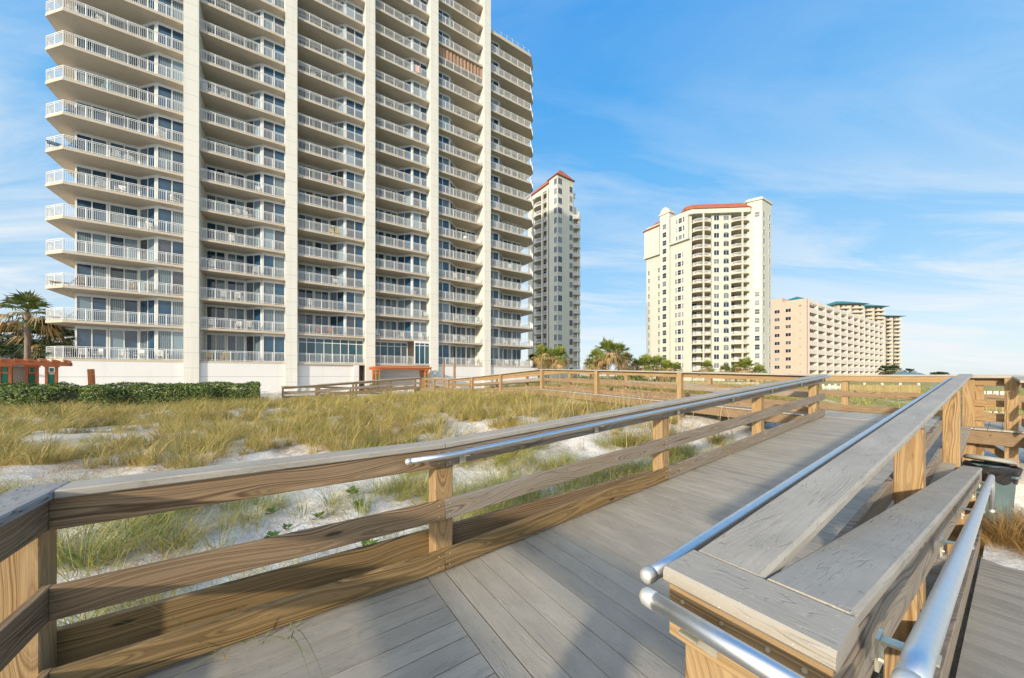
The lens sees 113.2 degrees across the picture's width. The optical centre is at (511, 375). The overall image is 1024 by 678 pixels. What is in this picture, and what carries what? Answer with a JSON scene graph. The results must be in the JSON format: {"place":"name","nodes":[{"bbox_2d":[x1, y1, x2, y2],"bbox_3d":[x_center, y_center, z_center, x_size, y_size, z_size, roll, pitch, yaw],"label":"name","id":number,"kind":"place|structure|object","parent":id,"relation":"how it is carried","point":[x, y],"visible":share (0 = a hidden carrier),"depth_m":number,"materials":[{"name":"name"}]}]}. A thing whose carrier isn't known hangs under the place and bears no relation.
{"place":"outdoors","nodes":[
{"label":"outdoors","id":0,"kind":"place"},
{"bbox_2d":[45,139,71,146],"bbox_3d":[-40.030,-20.506,29.934,1.480,0.810,0.600,0,0,-44],"label":"patio chair","id":1,"kind":"object","parent":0,"point":[50,142],"visible":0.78,"depth_m":29.70,"materials":[{"name":"paint"}]},
{"bbox_2d":[0,376,1023,677],"bbox_3d":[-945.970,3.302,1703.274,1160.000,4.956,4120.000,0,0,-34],"label":"ground","id":2,"kind":"structure","parent":0,"point":[578,446],"depth_m":6.19,"materials":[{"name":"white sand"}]},
{"bbox_2d":[0,342,22,358],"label":"palm tree","id":3,"kind":"object","parent":2,"relation":"on","point":[8,348],"visible":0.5,"depth_m":32.55,"materials":[{"name":"green plant"}]},
{"bbox_2d":[0,321,23,355],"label":"palm tree","id":4,"kind":"object","parent":2,"relation":"on","point":[2,337],"visible":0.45,"depth_m":33.97,"materials":[{"name":"green plant"}]},
{"bbox_2d":[0,357,30,384],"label":"pool hut","id":5,"kind":"object","parent":2,"relation":"on","point":[18,373],"depth_m":28.95,"materials":[{"name":"beige paint"}]},
{"bbox_2d":[2,335,35,357],"bbox_3d":[-50.947,-1.110,34.955,3.923,6.219,4.174,0,0,27],"label":"palm tree","id":6,"kind":"object","parent":2,"relation":"on","point":[10,339],"visible":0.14,"depth_m":34.39,"materials":[{"name":"green plant"}]},
{"bbox_2d":[8,339,52,359],"bbox_3d":[-47.484,-0.888,34.032,3.757,5.776,3.531,0,0,-20],"label":"palm tree","id":7,"kind":"object","parent":2,"relation":"on","point":[11,353],"visible":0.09,"depth_m":33.15,"materials":[{"name":"green plant"}]},
{"bbox_2d":[0,289,71,359],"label":"palm tree","id":8,"kind":"object","parent":2,"relation":"on","point":[19,300],"visible":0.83,"depth_m":30.83,"materials":[{"name":"green plant"}]},
{"bbox_2d":[0,358,72,386],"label":"pergola","id":9,"kind":"object","parent":2,"relation":"on","point":[31,373],"visible":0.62,"depth_m":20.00,"materials":[{"name":"orange paint"}]},
{"bbox_2d":[4,319,74,357],"bbox_3d":[-45.274,-1.823,33.022,4.512,7.647,4.800,0,0,-33],"label":"palm tree","id":10,"kind":"object","parent":2,"relation":"on","point":[35,345],"visible":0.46,"depth_m":32.17,"materials":[{"name":"green plant"}]},
{"bbox_2d":[29,341,77,359],"bbox_3d":[-41.665,-0.575,31.012,3.548,5.150,3.335,0,0,15],"label":"tree","id":11,"kind":"object","parent":2,"relation":"on","point":[69,349],"visible":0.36,"depth_m":30.63,"materials":[{"name":"green plant"}]},
{"bbox_2d":[41,328,74,355],"bbox_3d":[-50.296,-1.770,37.978,4.119,7.541,4.383,0,0,-31],"label":"palm tree","id":12,"kind":"object","parent":2,"relation":"on","point":[72,331],"visible":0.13,"depth_m":37.84,"materials":[{"name":"green plant"}]},
{"bbox_2d":[87,369,95,384],"bbox_3d":[-26.705,0.800,21.482,0.320,2.410,0.240,0,0,-17],"label":"wooden post","id":13,"kind":"object","parent":2,"relation":"on","point":[91,376],"visible":0.36,"depth_m":21.38,"materials":[{"name":"orange paint"}]},
{"bbox_2d":[0,381,261,409],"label":"hedge","id":14,"kind":"object","parent":2,"relation":"on","point":[49,393],"visible":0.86,"depth_m":19.84,"materials":[{"name":"green plant"}]},
{"bbox_2d":[265,505,278,513],"bbox_3d":[-3.431,1.928,4.831,0.187,0.110,0.189,0,0,0],"label":"beach weed","id":15,"kind":"object","parent":2,"relation":"on","point":[271,510],"visible":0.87,"depth_m":4.83,"materials":[{"name":"green plant"}]},
{"bbox_2d":[264,530,280,537],"bbox_3d":[-2.879,1.930,4.061,0.196,0.114,0.195,0,0,-19],"label":"beach weed","id":16,"kind":"object","parent":2,"relation":"on","point":[274,533],"visible":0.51,"depth_m":4.10,"materials":[{"name":"green plant"}]},
{"bbox_2d":[39,0,537,392],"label":"apartment tower","id":17,"kind":"structure","parent":2,"relation":"on","point":[429,167],"depth_m":38.60,"materials":[{"name":"paint"}]},
{"bbox_2d":[64,103,75,113],"bbox_3d":[-39.584,-23.623,30.218,0.530,0.965,0.540,0,0,8],"label":"patio chair","id":18,"kind":"object","parent":17,"relation":"on","point":[69,110],"visible":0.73,"depth_m":30.10,"materials":[{"name":"paint"}]},
{"bbox_2d":[73,140,83,149],"bbox_3d":[-39.169,-20.584,30.481,0.540,0.965,0.530,0,0,15],"label":"patio chair","id":19,"kind":"object","parent":17,"relation":"on","point":[78,147],"visible":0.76,"depth_m":30.39,"materials":[{"name":"paint"}]},
{"bbox_2d":[75,276,84,286],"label":"patio chair","id":20,"kind":"object","parent":17,"relation":"on","point":[80,282],"visible":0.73,"depth_m":30.43,"materials":[{"name":"paint"}]},
{"bbox_2d":[78,348,88,358],"bbox_3d":[-38.883,-1.984,30.660,0.540,0.965,0.530,0,0,-37],"label":"patio chair","id":21,"kind":"object","parent":17,"relation":"on","point":[79,352],"visible":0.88,"depth_m":30.49,"materials":[{"name":"paint"}]},
{"bbox_2d":[91,349,102,358],"bbox_3d":[-38.182,-1.984,31.114,0.540,0.965,0.530,0,0,10],"label":"patio chair","id":22,"kind":"object","parent":17,"relation":"on","point":[100,351],"visible":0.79,"depth_m":31.34,"materials":[{"name":"paint"}]},
{"bbox_2d":[95,178,104,188],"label":"patio chair","id":23,"kind":"object","parent":17,"relation":"on","point":[100,185],"visible":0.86,"depth_m":31.06,"materials":[{"name":"paint"}]},
{"bbox_2d":[97,14,108,24],"bbox_3d":[-37.906,-32.743,31.288,0.530,0.965,0.540,0,0,2],"label":"patio chair","id":24,"kind":"object","parent":17,"relation":"on","point":[100,18],"visible":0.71,"depth_m":31.08,"materials":[{"name":"paint"}]},
{"bbox_2d":[101,81,111,91],"bbox_3d":[-37.685,-26.663,31.420,0.530,0.965,0.540,0,0,19],"label":"patio chair","id":25,"kind":"object","parent":17,"relation":"on","point":[105,87],"visible":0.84,"depth_m":31.25,"materials":[{"name":"paint"}]},
{"bbox_2d":[111,149,120,159],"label":"patio chair","id":26,"kind":"object","parent":17,"relation":"on","point":[115,156],"visible":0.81,"depth_m":31.64,"materials":[{"name":"paint"}]},
{"bbox_2d":[114,185,125,191],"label":"patio chair","id":27,"kind":"object","parent":17,"relation":"on","point":[118,189],"visible":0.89,"depth_m":32.00,"materials":[{"name":"paint"}]},
{"bbox_2d":[118,349,126,357],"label":"patio chair","id":28,"kind":"object","parent":17,"relation":"on","point":[121,352],"visible":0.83,"depth_m":31.77,"materials":[{"name":"paint"}]},
{"bbox_2d":[133,350,144,359],"bbox_3d":[-35.931,-1.984,32.540,0.540,0.965,0.530,0,0,-1],"label":"patio chair","id":29,"kind":"object","parent":17,"relation":"on","point":[143,352],"visible":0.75,"depth_m":32.78,"materials":[{"name":"paint"}]},
{"bbox_2d":[146,221,156,230],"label":"patio chair","id":30,"kind":"object","parent":17,"relation":"on","point":[149,225],"visible":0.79,"depth_m":32.96,"materials":[{"name":"paint"}]},
{"bbox_2d":[156,129,165,138],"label":"patio chair","id":31,"kind":"object","parent":17,"relation":"on","point":[159,135],"visible":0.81,"depth_m":33.24,"materials":[{"name":"paint"}]},
{"bbox_2d":[220,291,226,299],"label":"patio chair","id":32,"kind":"object","parent":17,"relation":"on","point":[225,294],"visible":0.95,"depth_m":35.73,"materials":[{"name":"paint"}]},
{"bbox_2d":[221,352,227,360],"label":"patio chair","id":33,"kind":"object","parent":17,"relation":"on","point":[223,355],"visible":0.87,"depth_m":36.01,"materials":[{"name":"paint"}]},
{"bbox_2d":[439,45,481,78],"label":"balcony curtain","id":34,"kind":"object","parent":17,"relation":"hanging from","point":[454,58],"visible":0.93,"depth_m":50.03,"materials":[{"name":"beige fabric"}]},
{"bbox_2d":[312,511,323,519],"bbox_3d":[-2.679,1.935,4.670,0.170,0.099,0.168,0,0,-15],"label":"beach weed","id":35,"kind":"object","parent":2,"relation":"on","point":[320,514],"visible":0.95,"depth_m":4.68,"materials":[{"name":"green plant"}]},
{"bbox_2d":[281,377,421,399],"bbox_3d":[-13.140,1.285,28.430,10.355,2.230,2.945,0,0,-34],"label":"switchback railing","id":36,"kind":"object","parent":2,"relation":"on","point":[350,383],"visible":0.76,"depth_m":27.16,"materials":[{"name":"brown wood"}]},
{"bbox_2d":[345,485,358,493],"bbox_3d":[-2.525,1.815,5.334,0.218,0.128,0.220,0,0,33],"label":"beach weed","id":37,"kind":"object","parent":2,"relation":"on","point":[350,490],"visible":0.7,"depth_m":5.35,"materials":[{"name":"green plant"}]},
{"bbox_2d":[317,377,415,395],"bbox_3d":[-12.212,1.285,29.125,8.040,2.230,0.245,0,0,-34],"label":"switchback railing","id":38,"kind":"object","parent":2,"relation":"on","point":[369,385],"visible":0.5,"depth_m":29.03,"materials":[{"name":"brown wood"}]},
{"bbox_2d":[357,539,378,547],"bbox_3d":[-1.628,1.916,3.814,0.214,0.125,0.216,0,0,2],"label":"beach weed","id":39,"kind":"object","parent":2,"relation":"on","point":[369,542],"visible":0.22,"depth_m":3.85,"materials":[{"name":"green plant"}]},
{"bbox_2d":[260,388,482,400],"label":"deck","id":40,"kind":"structure","parent":2,"relation":"on","point":[278,395],"depth_m":34.31,"materials":[{"name":"wood"}]},
{"bbox_2d":[284,386,381,397],"bbox_3d":[-15.038,1.615,28.829,7.640,1.570,0.245,0,0,-34],"label":"switchback railing","id":41,"kind":"object","parent":40,"relation":"on","point":[330,391],"visible":0.28,"depth_m":28.51,"materials":[{"name":"brown wood"}]},
{"bbox_2d":[0,428,742,672],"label":"dune grass","id":42,"kind":"structure","parent":2,"relation":"on","point":[66,552],"depth_m":4.64,"materials":[{"name":"green plant"}]},
{"bbox_2d":[369,366,431,387],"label":"pergola","id":43,"kind":"object","parent":2,"relation":"on","point":[422,370],"visible":0.69,"depth_m":42.23,"materials":[{"name":"orange paint"}]},
{"bbox_2d":[0,378,836,420],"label":"dune grass","id":44,"kind":"structure","parent":2,"relation":"on","point":[295,403],"depth_m":16.91,"materials":[{"name":"plant"}]},
{"bbox_2d":[0,385,861,468],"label":"dune grass","id":45,"kind":"structure","parent":2,"relation":"on","point":[13,431],"depth_m":9.92,"materials":[{"name":"green plant"}]},
{"bbox_2d":[442,363,444,386],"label":"wooden pole","id":46,"kind":"object","parent":2,"relation":"on","point":[443,370],"visible":0.66,"depth_m":41.88,"materials":[{"name":"brown wood"}]},
{"bbox_2d":[453,363,455,387],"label":"wooden pole","id":47,"kind":"object","parent":2,"relation":"on","point":[454,370],"visible":0.66,"depth_m":41.88,"materials":[{"name":"brown wood"}]},
{"bbox_2d":[525,353,540,368],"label":"palm tree","id":48,"kind":"object","parent":2,"relation":"on","point":[530,356],"visible":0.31,"depth_m":59.43,"materials":[{"name":"green plant"}]},
{"bbox_2d":[531,343,553,369],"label":"palm tree","id":49,"kind":"object","parent":2,"relation":"on","point":[542,350],"visible":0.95,"depth_m":45.55,"materials":[{"name":"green plant"}]},
{"bbox_2d":[538,348,558,383],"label":"palm tree","id":50,"kind":"object","parent":2,"relation":"on","point":[551,350],"visible":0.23,"depth_m":51.40,"materials":[{"name":"green plant"}]},
{"bbox_2d":[548,345,570,384],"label":"palm tree","id":51,"kind":"object","parent":2,"relation":"on","point":[561,361],"visible":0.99,"depth_m":45.49,"materials":[{"name":"green plant"}]},
{"bbox_2d":[581,357,595,377],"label":"palm tree","id":52,"kind":"object","parent":2,"relation":"on","point":[591,376],"visible":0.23,"depth_m":47.41,"materials":[{"name":"green plant"}]},
{"bbox_2d":[584,348,610,377],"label":"palm tree","id":53,"kind":"object","parent":2,"relation":"on","point":[593,352],"visible":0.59,"depth_m":45.48,"materials":[{"name":"green plant"}]},
{"bbox_2d":[594,338,622,378],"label":"palm tree","id":54,"kind":"object","parent":2,"relation":"on","point":[606,345],"visible":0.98,"depth_m":43.49,"materials":[{"name":"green plant"}]},
{"bbox_2d":[600,375,632,380],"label":"shrub","id":55,"kind":"object","parent":2,"relation":"on","point":[616,377],"visible":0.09,"depth_m":43.36,"materials":[{"name":"green plant"}]},
{"bbox_2d":[606,341,632,377],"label":"palm tree","id":56,"kind":"object","parent":2,"relation":"on","point":[620,347],"visible":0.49,"depth_m":45.33,"materials":[{"name":"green plant"}]},
{"bbox_2d":[500,425,741,493],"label":"dune grass","id":57,"kind":"structure","parent":2,"relation":"on","point":[613,477],"depth_m":6.11,"materials":[{"name":"green plant"}]},
{"bbox_2d":[518,347,732,451],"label":"sea oats","id":58,"kind":"object","parent":2,"relation":"on","point":[610,403],"visible":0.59,"depth_m":9.51,"materials":[{"name":"plant"}]},
{"bbox_2d":[614,351,639,375],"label":"palm tree","id":59,"kind":"object","parent":2,"relation":"on","point":[630,365],"visible":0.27,"depth_m":49.50,"materials":[{"name":"green plant"}]},
{"bbox_2d":[620,375,649,380],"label":"shrub","id":60,"kind":"object","parent":2,"relation":"on","point":[636,377],"visible":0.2,"depth_m":45.07,"materials":[{"name":"green plant"}]},
{"bbox_2d":[629,357,644,379],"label":"palm tree","id":61,"kind":"object","parent":2,"relation":"on","point":[635,361],"visible":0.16,"depth_m":51.61,"materials":[{"name":"green plant"}]},
{"bbox_2d":[636,353,659,380],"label":"palm tree","id":62,"kind":"object","parent":2,"relation":"on","point":[645,360],"visible":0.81,"depth_m":49.45,"materials":[{"name":"green plant"}]},
{"bbox_2d":[648,355,668,381],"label":"palm tree","id":63,"kind":"object","parent":2,"relation":"on","point":[658,360],"visible":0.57,"depth_m":51.55,"materials":[{"name":"green plant"}]},
{"bbox_2d":[658,359,675,381],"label":"palm tree","id":64,"kind":"object","parent":2,"relation":"on","point":[667,364],"visible":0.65,"depth_m":49.65,"materials":[{"name":"green plant"}]},
{"bbox_2d":[668,362,682,381],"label":"palm tree","id":65,"kind":"object","parent":2,"relation":"on","point":[676,365],"visible":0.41,"depth_m":53.55,"materials":[{"name":"green plant"}]},
{"bbox_2d":[698,359,715,381],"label":"palm tree","id":66,"kind":"object","parent":2,"relation":"on","point":[707,363],"visible":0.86,"depth_m":57.70,"materials":[{"name":"green plant"}]},
{"bbox_2d":[416,389,1023,447],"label":"boardwalk joists","id":67,"kind":"object","parent":2,"relation":"on","point":[987,437],"visible":0.3,"depth_m":8.66,"materials":[{"name":"brown wood"}]},
{"bbox_2d":[424,388,1023,432],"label":"boardwalk deck","id":68,"kind":"structure","parent":67,"relation":"on","point":[992,426],"depth_m":7.97,"materials":[{"name":"composite"}]},
{"bbox_2d":[422,369,820,417],"bbox_3d":[-0.379,0.990,19.070,0.195,2.601,26.981,0,0,-34],"label":"boardwalk railing","id":69,"kind":"object","parent":68,"relation":"on","point":[596,382],"visible":0.74,"depth_m":11.98,"materials":[{"name":"brown wood"}]},
{"bbox_2d":[434,369,1023,417],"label":"boardwalk railing","id":70,"kind":"object","parent":68,"relation":"on","point":[845,393],"visible":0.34,"depth_m":8.88,"materials":[{"name":"brown wood"}]},
{"bbox_2d":[971,376,1023,481],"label":"boardwalk railing","id":71,"kind":"object","parent":68,"relation":"on","point":[1011,418],"visible":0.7,"depth_m":6.01,"materials":[{"name":"brown wood"}]},
{"bbox_2d":[720,363,731,383],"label":"palm tree","id":72,"kind":"object","parent":2,"relation":"on","point":[726,368],"visible":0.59,"depth_m":59.78,"materials":[{"name":"green plant"}]},
{"bbox_2d":[727,363,742,381],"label":"palm tree","id":73,"kind":"object","parent":2,"relation":"on","point":[734,370],"visible":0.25,"depth_m":55.88,"materials":[{"name":"green plant"}]},
{"bbox_2d":[733,356,755,383],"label":"palm tree","id":74,"kind":"object","parent":2,"relation":"on","point":[745,363],"visible":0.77,"depth_m":53.57,"materials":[{"name":"green plant"}]},
{"bbox_2d":[487,382,1023,422],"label":"field grass","id":75,"kind":"structure","parent":2,"relation":"on","point":[906,389],"depth_m":21.92,"materials":[{"name":"green plant"}]},
{"bbox_2d":[751,364,766,383],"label":"palm tree","id":76,"kind":"object","parent":2,"relation":"on","point":[758,369],"visible":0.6,"depth_m":51.68,"materials":[{"name":"green plant"}]},
{"bbox_2d":[639,374,994,677],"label":"divider railing","id":77,"kind":"object","parent":2,"relation":"on","point":[849,600],"visible":0.99,"depth_m":0.98,"materials":[{"name":"grey wood"}]},
{"bbox_2d":[771,297,883,374],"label":"apartment block","id":78,"kind":"structure","parent":2,"relation":"on","point":[809,336],"depth_m":144.44,"materials":[{"name":"beige paint"}]},
{"bbox_2d":[822,384,840,389],"bbox_3d":[25.442,1.211,26.565,3.128,1.078,0.147,0,0,-19],"label":"sand fence","id":79,"kind":"object","parent":2,"relation":"on","point":[835,386],"visible":0.23,"depth_m":26.40,"materials":[{"name":"white wood"}]},
{"bbox_2d":[877,365,895,374],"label":"palm tree","id":80,"kind":"object","parent":2,"relation":"on","point":[881,369],"visible":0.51,"depth_m":149.84,"materials":[{"name":"green plant"}]},
{"bbox_2d":[859,383,919,392],"bbox_3d":[28.026,1.133,25.563,4.556,1.135,0.143,0,0,13],"label":"sand fence","id":81,"kind":"object","parent":2,"relation":"on","point":[881,387],"visible":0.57,"depth_m":25.39,"materials":[{"name":"beige wood"}]},
{"bbox_2d":[883,364,902,374],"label":"palm tree","id":82,"kind":"object","parent":2,"relation":"on","point":[890,367],"visible":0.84,"depth_m":144.67,"materials":[{"name":"green plant"}]},
{"bbox_2d":[891,372,909,374],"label":"beach pavilion","id":83,"kind":"structure","parent":2,"relation":"on","point":[900,373],"depth_m":109.36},
{"bbox_2d":[870,440,966,677],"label":"ramp joists","id":84,"kind":"object","parent":2,"relation":"on","point":[874,674],"visible":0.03,"depth_m":1.83,"materials":[{"name":"brown wood"}]},
{"bbox_2d":[135,577,497,677],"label":"landing deck","id":85,"kind":"structure","parent":84,"relation":"on","point":[413,629],"depth_m":1.81,"materials":[{"name":"grey wood"}]},
{"bbox_2d":[426,571,531,677],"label":"landing border plank","id":86,"kind":"object","parent":84,"relation":"on","point":[498,655],"depth_m":1.93,"materials":[{"name":"grey wood"}]},
{"bbox_2d":[444,417,970,677],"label":"ramp deck","id":87,"kind":"structure","parent":84,"relation":"on","point":[561,600],"depth_m":2.56,"materials":[{"name":"grey wood"}]},
{"bbox_2d":[58,442,740,677],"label":"stray grass","id":88,"kind":"structure","parent":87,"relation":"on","point":[290,622],"depth_m":1.75,"materials":[{"name":"green plant"}]},
{"bbox_2d":[0,374,830,677],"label":"wooden railing","id":89,"kind":"object","parent":87,"relation":"on","point":[36,600],"visible":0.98,"depth_m":1.97,"materials":[{"name":"brown wood"}]},
{"bbox_2d":[956,547,1023,677],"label":"ramp deck","id":90,"kind":"structure","parent":84,"relation":"on","point":[993,645],"depth_m":2.43,"materials":[{"name":"grey wood"}]},
{"bbox_2d":[984,391,1003,412],"bbox_3d":[20.963,1.169,14.819,0.138,0.962,0.805,0,0,-41],"label":"sand fence","id":91,"kind":"object","parent":2,"relation":"on","point":[1000,409],"visible":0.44,"depth_m":14.69,"materials":[{"name":"beige wood"}]},
{"bbox_2d":[967,487,1023,564],"bbox_3d":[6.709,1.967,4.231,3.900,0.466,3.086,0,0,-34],"label":"dry grass","id":92,"kind":"structure","parent":2,"relation":"on","point":[983,544],"depth_m":4.18,"materials":[{"name":"plant"}]},
{"bbox_2d":[962,454,1022,525],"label":"trash can","id":93,"kind":"object","parent":92,"relation":"on","point":[1006,473],"visible":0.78,"depth_m":4.60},
{"bbox_2d":[983,541,1023,570],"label":"sand drift","id":94,"kind":"object","parent":2,"relation":"on","point":[1004,560],"visible":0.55,"depth_m":3.82,"materials":[{"name":"white sand"}]},
{"bbox_2d":[0,0,1023,375],"label":"sky","id":95,"kind":"structure","parent":0,"point":[884,139],"materials":[{"name":"blue"}]},
{"bbox_2d":[526,170,579,377],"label":"apartment tower","id":96,"kind":"structure","parent":0,"point":[554,265],"depth_m":108.56,"materials":[{"name":"beige paint"}]},
{"bbox_2d":[642,196,772,380],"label":"apartment tower","id":97,"kind":"structure","parent":0,"point":[708,281],"depth_m":118.88,"materials":[{"name":"yellow paint"}]},
{"bbox_2d":[675,354,683,359],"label":"window","id":98,"kind":"structure","parent":97,"relation":"in","point":[679,355],"depth_m":122.32,"materials":[{"name":"white glass"}]},
{"bbox_2d":[675,328,683,334],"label":"window","id":99,"kind":"structure","parent":97,"relation":"in","point":[679,330],"depth_m":122.17,"materials":[{"name":"white glass"}]},
{"bbox_2d":[675,311,683,317],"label":"window","id":100,"kind":"structure","parent":97,"relation":"in","point":[679,313],"depth_m":122.17,"materials":[{"name":"white glass"}]},
{"bbox_2d":[675,277,683,284],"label":"window","id":101,"kind":"structure","parent":97,"relation":"in","point":[679,280],"depth_m":122.17,"materials":[{"name":"white glass"}]},
{"bbox_2d":[675,260,683,267],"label":"window","id":102,"kind":"structure","parent":97,"relation":"in","point":[679,263],"depth_m":122.17,"materials":[{"name":"white glass"}]},
{"bbox_2d":[676,225,684,232],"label":"window","id":103,"kind":"structure","parent":97,"relation":"in","point":[679,229],"depth_m":121.07,"materials":[{"name":"white glass"}]},
{"bbox_2d":[676,216,684,224],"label":"window","id":104,"kind":"structure","parent":97,"relation":"in","point":[678,221],"depth_m":121.07,"materials":[{"name":"white glass"}]},
{"bbox_2d":[826,301,868,316],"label":"apartment tower","id":105,"kind":"structure","parent":0,"point":[856,308],"depth_m":249.55,"materials":[{"name":"beige concrete"}]},
{"bbox_2d":[863,304,888,362],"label":"apartment tower","id":106,"kind":"structure","parent":0,"point":[874,313],"depth_m":261.53,"materials":[{"name":"beige paint"}]},
{"bbox_2d":[883,315,902,372],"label":"apartment tower","id":107,"kind":"structure","parent":0,"point":[892,339],"depth_m":267.58,"materials":[{"name":"beige paint"}]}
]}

